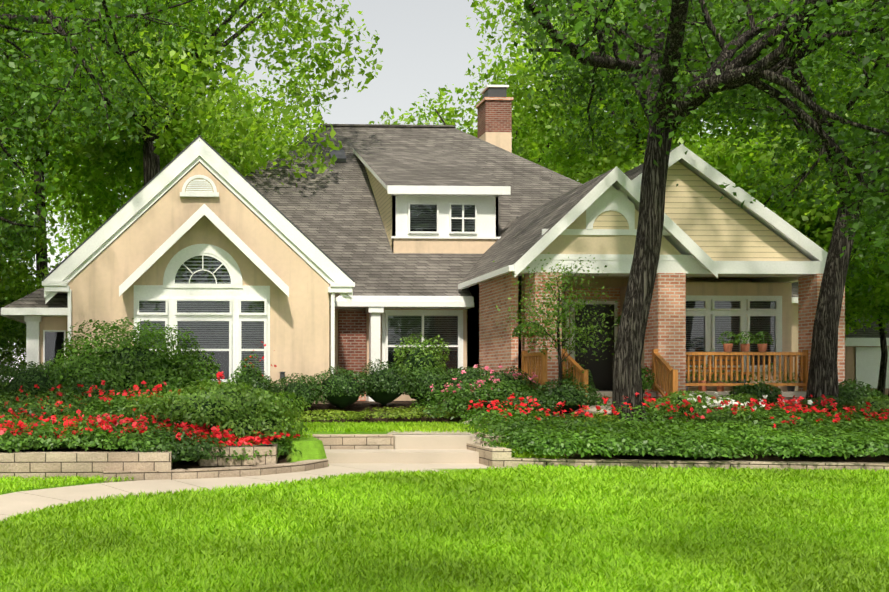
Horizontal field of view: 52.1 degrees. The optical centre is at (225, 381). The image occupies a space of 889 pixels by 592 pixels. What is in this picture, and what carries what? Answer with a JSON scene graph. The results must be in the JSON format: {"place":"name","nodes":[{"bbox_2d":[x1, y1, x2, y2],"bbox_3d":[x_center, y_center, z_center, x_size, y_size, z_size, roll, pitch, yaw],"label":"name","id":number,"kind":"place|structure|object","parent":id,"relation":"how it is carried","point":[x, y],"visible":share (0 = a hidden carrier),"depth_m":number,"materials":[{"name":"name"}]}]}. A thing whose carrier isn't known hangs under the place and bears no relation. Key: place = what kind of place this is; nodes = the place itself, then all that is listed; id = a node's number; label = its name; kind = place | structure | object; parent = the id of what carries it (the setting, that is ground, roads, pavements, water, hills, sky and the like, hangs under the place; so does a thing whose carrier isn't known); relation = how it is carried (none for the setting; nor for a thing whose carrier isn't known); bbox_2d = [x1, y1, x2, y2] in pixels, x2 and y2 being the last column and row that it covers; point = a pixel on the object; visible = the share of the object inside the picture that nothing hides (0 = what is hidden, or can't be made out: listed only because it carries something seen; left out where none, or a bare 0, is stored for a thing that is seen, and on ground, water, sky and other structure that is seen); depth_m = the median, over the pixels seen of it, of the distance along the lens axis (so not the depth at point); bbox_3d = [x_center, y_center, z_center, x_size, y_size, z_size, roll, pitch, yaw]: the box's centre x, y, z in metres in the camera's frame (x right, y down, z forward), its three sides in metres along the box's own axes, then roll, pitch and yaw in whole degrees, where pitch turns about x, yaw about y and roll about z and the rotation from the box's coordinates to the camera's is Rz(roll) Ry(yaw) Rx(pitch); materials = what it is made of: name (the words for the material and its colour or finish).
{"place":"outdoors","nodes":[
{"label":"outdoors","id":0,"kind":"place"},
{"bbox_2d":[0,406,859,428],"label":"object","id":1,"kind":"object","parent":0,"point":[416,413],"visible":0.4,"depth_m":18.34,"materials":[{"name":"green plant"}]},
{"bbox_2d":[0,0,880,380],"label":"sky","id":2,"kind":"structure","parent":0,"point":[425,44],"materials":[{"name":"white"}]},
{"bbox_2d":[0,359,885,460],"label":"bushes","id":3,"kind":"object","parent":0,"point":[315,387],"visible":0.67,"depth_m":17.60,"materials":[{"name":"green plant"}]},
{"bbox_2d":[0,383,888,591],"bbox_3d":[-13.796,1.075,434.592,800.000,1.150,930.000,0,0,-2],"label":"ground","id":4,"kind":"structure","parent":0,"point":[311,448],"depth_m":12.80,"materials":[{"name":"green plant"}]},
{"bbox_2d":[0,85,844,409],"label":"house","id":5,"kind":"structure","parent":4,"relation":"on","point":[376,241],"depth_m":19.87,"materials":[{"name":"paint"}]},
{"bbox_2d":[522,271,794,390],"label":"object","id":6,"kind":"object","parent":5,"relation":"on","point":[746,347],"visible":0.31,"depth_m":19.69,"materials":[{"name":"ceramic"}]},
{"bbox_2d":[686,356,750,374],"bbox_3d":[10.476,-0.205,20.528,4.167,0.849,0.700,0,0,-8],"label":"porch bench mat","id":7,"kind":"object","parent":5,"relation":"on","point":[723,358],"visible":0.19,"depth_m":20.93,"materials":[{"name":"brown wood"}]},
{"bbox_2d":[0,0,888,424],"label":"tree trunks","id":8,"kind":"object","parent":4,"relation":"on","point":[626,362],"visible":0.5,"depth_m":15.91,"materials":[{"name":"brown plant"}]},
{"bbox_2d":[0,0,888,348],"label":"trees","id":9,"kind":"object","parent":8,"relation":"attached to","point":[234,134],"visible":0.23,"depth_m":28.70,"materials":[{"name":"green plant"}]},
{"bbox_2d":[0,0,888,299],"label":"tree","id":10,"kind":"object","parent":8,"relation":"attached to","point":[852,138],"visible":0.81,"depth_m":15.10,"materials":[{"name":"green plant"}]},
{"bbox_2d":[0,315,888,461],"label":"leaf foliage","id":11,"kind":"object","parent":4,"relation":"on","point":[535,441],"visible":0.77,"depth_m":13.80,"materials":[{"name":"green plant"}]},
{"bbox_2d":[0,341,888,446],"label":"flowers","id":12,"kind":"object","parent":11,"relation":"on","point":[216,433],"depth_m":14.69,"materials":[{"name":"red plant"}]},
{"bbox_2d":[430,364,554,394],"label":"pink flowers","id":13,"kind":"object","parent":11,"relation":"on","point":[487,368],"visible":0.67,"depth_m":18.40,"materials":[{"name":"plant"}]},
{"bbox_2d":[0,405,888,521],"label":"hardscape","id":14,"kind":"structure","parent":4,"relation":"on","point":[151,472],"depth_m":12.67,"materials":[{"name":"concrete"}]},
{"bbox_2d":[0,253,888,438],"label":"light leaf foliage","id":15,"kind":"object","parent":4,"relation":"on","point":[271,411],"visible":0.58,"depth_m":16.54,"materials":[{"name":"green plant"}]},
{"bbox_2d":[7,344,887,441],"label":"shrub","id":16,"kind":"object","parent":4,"relation":"on","point":[380,397],"visible":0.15,"depth_m":18.01,"materials":[{"name":"green plant"}]},
{"bbox_2d":[32,317,888,459],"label":"bush","id":17,"kind":"object","parent":4,"relation":"on","point":[184,360],"visible":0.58,"depth_m":17.12,"materials":[{"name":"green plant"}]},
{"bbox_2d":[522,274,595,414],"bbox_3d":[6.825,-0.780,17.698,1.642,2.911,0.998,0,0,-2],"label":"small tree","id":18,"kind":"object","parent":4,"relation":"on","point":[558,348],"visible":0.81,"depth_m":17.62,"materials":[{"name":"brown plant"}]},
{"bbox_2d":[845,285,888,394],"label":"neighbour house","id":19,"kind":"structure","parent":4,"relation":"on","point":[862,355],"depth_m":33.60,"materials":[{"name":"white paint"}]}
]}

